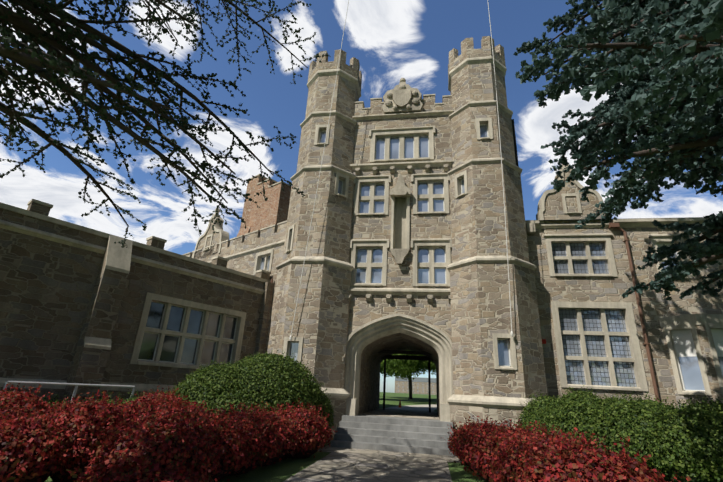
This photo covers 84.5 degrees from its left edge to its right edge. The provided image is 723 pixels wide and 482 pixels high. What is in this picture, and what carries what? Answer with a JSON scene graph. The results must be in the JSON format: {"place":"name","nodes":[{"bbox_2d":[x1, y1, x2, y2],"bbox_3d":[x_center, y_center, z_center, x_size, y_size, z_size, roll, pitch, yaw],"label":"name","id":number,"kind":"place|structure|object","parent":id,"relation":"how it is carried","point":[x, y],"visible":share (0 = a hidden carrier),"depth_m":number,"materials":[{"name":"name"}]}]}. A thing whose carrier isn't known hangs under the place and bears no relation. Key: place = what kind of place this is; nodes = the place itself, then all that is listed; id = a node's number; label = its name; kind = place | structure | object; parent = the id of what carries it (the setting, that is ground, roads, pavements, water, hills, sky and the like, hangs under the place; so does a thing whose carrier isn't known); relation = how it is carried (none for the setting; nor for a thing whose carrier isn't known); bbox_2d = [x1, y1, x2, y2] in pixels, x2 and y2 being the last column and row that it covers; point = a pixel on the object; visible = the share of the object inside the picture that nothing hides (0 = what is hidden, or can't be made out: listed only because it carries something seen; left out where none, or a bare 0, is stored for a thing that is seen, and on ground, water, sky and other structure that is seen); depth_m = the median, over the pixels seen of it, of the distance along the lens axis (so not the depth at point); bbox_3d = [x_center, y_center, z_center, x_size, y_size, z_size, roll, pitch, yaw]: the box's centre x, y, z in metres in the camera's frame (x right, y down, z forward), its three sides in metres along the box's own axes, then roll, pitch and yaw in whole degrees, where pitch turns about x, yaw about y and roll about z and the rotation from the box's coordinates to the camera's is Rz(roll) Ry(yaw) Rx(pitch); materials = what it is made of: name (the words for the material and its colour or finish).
{"place":"outdoors","nodes":[
{"label":"outdoors","id":0,"kind":"place"},
{"bbox_2d":[44,392,488,481],"bbox_3d":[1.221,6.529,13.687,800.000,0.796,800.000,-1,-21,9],"label":"ground","id":1,"kind":"structure","parent":0,"point":[283,470],"depth_m":8.94,"materials":[{"name":"green plant"}]},
{"bbox_2d":[3,381,134,402],"bbox_3d":[-7.837,3.913,10.116,3.808,2.300,0.617,19,-26,-36],"label":"pipe railing","id":2,"kind":"object","parent":1,"relation":"on","point":[76,385],"visible":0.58,"depth_m":10.37,"materials":[{"name":"grey metal"}]},
{"bbox_2d":[0,202,273,403],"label":"stone wall","id":3,"kind":"structure","parent":1,"relation":"on","point":[59,302],"depth_m":11.52,"materials":[{"name":"stone"}]},
{"bbox_2d":[138,302,236,364],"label":"window panes","id":4,"kind":"structure","parent":3,"relation":"attached to","point":[170,343],"depth_m":14.07,"materials":[{"name":"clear glass"}]},
{"bbox_2d":[0,0,328,247],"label":"branches","id":5,"kind":"object","parent":1,"relation":"on","point":[24,25],"visible":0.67,"depth_m":6.59,"materials":[{"name":"brown plant"}]},
{"bbox_2d":[0,0,330,247],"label":"tree leaves","id":6,"kind":"object","parent":5,"relation":"attached to","point":[75,67],"visible":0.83,"depth_m":6.71,"materials":[{"name":"plant"}]},
{"bbox_2d":[0,383,337,481],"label":"barberry bush","id":7,"kind":"object","parent":1,"relation":"on","point":[163,418],"depth_m":6.26,"materials":[{"name":"red plant"}]},
{"bbox_2d":[25,350,335,427],"bbox_3d":[-5.257,4.301,11.298,9.361,2.752,3.741,9,-21,-15],"label":"green shrub","id":8,"kind":"object","parent":1,"relation":"on","point":[229,374],"depth_m":11.11,"materials":[{"name":"green plant"}]},
{"bbox_2d":[283,408,461,481],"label":"path flagstones","id":9,"kind":"object","parent":1,"relation":"on","point":[339,464],"visible":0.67,"depth_m":9.35,"materials":[{"name":"grey stone"}]},
{"bbox_2d":[358,333,439,418],"bbox_3d":[1.912,6.093,17.857,2.940,3.000,6.400,-1,-21,9],"label":"archway passage","id":10,"kind":"object","parent":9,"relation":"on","point":[371,359],"visible":0.9,"depth_m":17.25},
{"bbox_2d":[330,415,454,455],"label":"steps","id":11,"kind":"structure","parent":1,"relation":"on","point":[407,435],"depth_m":12.49,"materials":[{"name":"grey concrete"}]},
{"bbox_2d":[380,367,412,377],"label":"tree","id":12,"kind":"object","parent":1,"relation":"on","point":[387,373],"depth_m":64.74,"materials":[{"name":"green plant"}]},
{"bbox_2d":[381,350,435,378],"bbox_3d":[8.598,9.710,38.180,12.995,11.176,13.241,-1,-21,9],"label":"tree","id":13,"kind":"object","parent":1,"relation":"on","point":[395,365],"depth_m":34.51,"materials":[{"name":"green plant"}]},
{"bbox_2d":[388,354,435,398],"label":"tree","id":14,"kind":"object","parent":1,"relation":"on","point":[423,364],"depth_m":52.52,"materials":[{"name":"green plant"}]},
{"bbox_2d":[184,36,722,440],"bbox_3d":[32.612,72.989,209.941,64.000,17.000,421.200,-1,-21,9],"label":"stone building facade","id":15,"kind":"structure","parent":1,"relation":"on","point":[468,320],"depth_m":15.16,"materials":[{"name":"beige stone"}]},
{"bbox_2d":[237,175,290,236],"bbox_3d":[-5.851,-1.393,23.291,3.450,5.750,1.800,-13,-26,37],"label":"brick chimney","id":16,"kind":"object","parent":15,"relation":"on","point":[273,209],"visible":0.38,"depth_m":23.08,"materials":[{"name":"brown brick"}]},
{"bbox_2d":[0,56,722,421],"bbox_3d":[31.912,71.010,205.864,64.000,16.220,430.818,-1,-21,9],"label":"stone trim","id":17,"kind":"structure","parent":15,"relation":"attached to","point":[120,258],"depth_m":14.97,"materials":[{"name":"beige stone"}]},
{"bbox_2d":[289,1,513,340],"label":"halyard ropes","id":18,"kind":"object","parent":15,"relation":"on","point":[511,333],"visible":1,"depth_m":15.34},
{"bbox_2d":[138,124,722,390],"bbox_3d":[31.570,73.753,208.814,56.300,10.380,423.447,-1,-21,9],"label":"window panes","id":19,"kind":"structure","parent":15,"relation":"attached to","point":[355,277],"depth_m":15.44,"materials":[{"name":"clear glass"}]},
{"bbox_2d":[342,78,535,367],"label":"carved stone ornaments","id":20,"kind":"object","parent":15,"relation":"attached to","point":[402,97],"visible":0.96,"depth_m":18.01},
{"bbox_2d":[263,223,659,402],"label":"building downpipes","id":21,"kind":"object","parent":15,"relation":"attached to","point":[626,240],"visible":0.65,"depth_m":14.11,"materials":[{"name":"brown metal"}]},
{"bbox_2d":[260,125,722,392],"bbox_3d":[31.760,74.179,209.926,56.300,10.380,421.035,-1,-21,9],"label":"windows","id":22,"kind":"structure","parent":15,"relation":"attached to","point":[691,374],"depth_m":16.26,"materials":[{"name":"glass"}]},
{"bbox_2d":[395,217,700,382],"bbox_3d":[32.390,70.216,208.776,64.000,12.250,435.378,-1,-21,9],"label":"background building","id":23,"kind":"structure","parent":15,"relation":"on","point":[418,379],"depth_m":407.27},
{"bbox_2d":[551,243,636,386],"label":"window panes","id":24,"kind":"structure","parent":15,"relation":"attached to","point":[620,348],"depth_m":14.32,"materials":[{"name":"clear glass"}]},
{"bbox_2d":[657,244,722,356],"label":"window blinds","id":25,"kind":"object","parent":15,"relation":"attached to","point":[684,344],"visible":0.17,"depth_m":13.28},
{"bbox_2d":[444,415,690,481],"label":"barberry bush","id":26,"kind":"object","parent":1,"relation":"on","point":[487,440],"depth_m":6.04,"materials":[{"name":"red plant"}]},
{"bbox_2d":[513,385,722,481],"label":"green hedge","id":27,"kind":"object","parent":1,"relation":"on","point":[550,411],"depth_m":8.42,"materials":[{"name":"green plant"}]},
{"bbox_2d":[514,0,722,296],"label":"cedar tree trunk and limbs","id":28,"kind":"object","parent":1,"relation":"on","point":[701,144],"visible":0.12,"depth_m":6.89,"materials":[{"name":"green plant"}]},
{"bbox_2d":[513,0,722,300],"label":"cedar tree needles","id":29,"kind":"object","parent":28,"relation":"attached to","point":[701,16],"visible":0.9,"depth_m":6.99,"materials":[{"name":"green plant"}]},
{"bbox_2d":[0,0,722,394],"label":"sky","id":30,"kind":"structure","parent":0,"point":[391,41],"materials":[{"name":"blue"}]},
{"bbox_2d":[378,350,432,412],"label":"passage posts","id":31,"kind":"object","parent":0,"point":[408,357],"visible":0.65,"depth_m":19.93,"materials":[{"name":"black metal"}]},
{"bbox_2d":[296,119,518,395],"bbox_3d":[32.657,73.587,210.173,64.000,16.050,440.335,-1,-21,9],"label":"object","id":32,"kind":"object","parent":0,"point":[514,140],"visible":0.02,"depth_m":17.63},
{"bbox_2d":[385,399,436,410],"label":"path","id":33,"kind":"structure","parent":0,"point":[420,407],"depth_m":24.46,"materials":[{"name":"grey concrete"}]}
]}

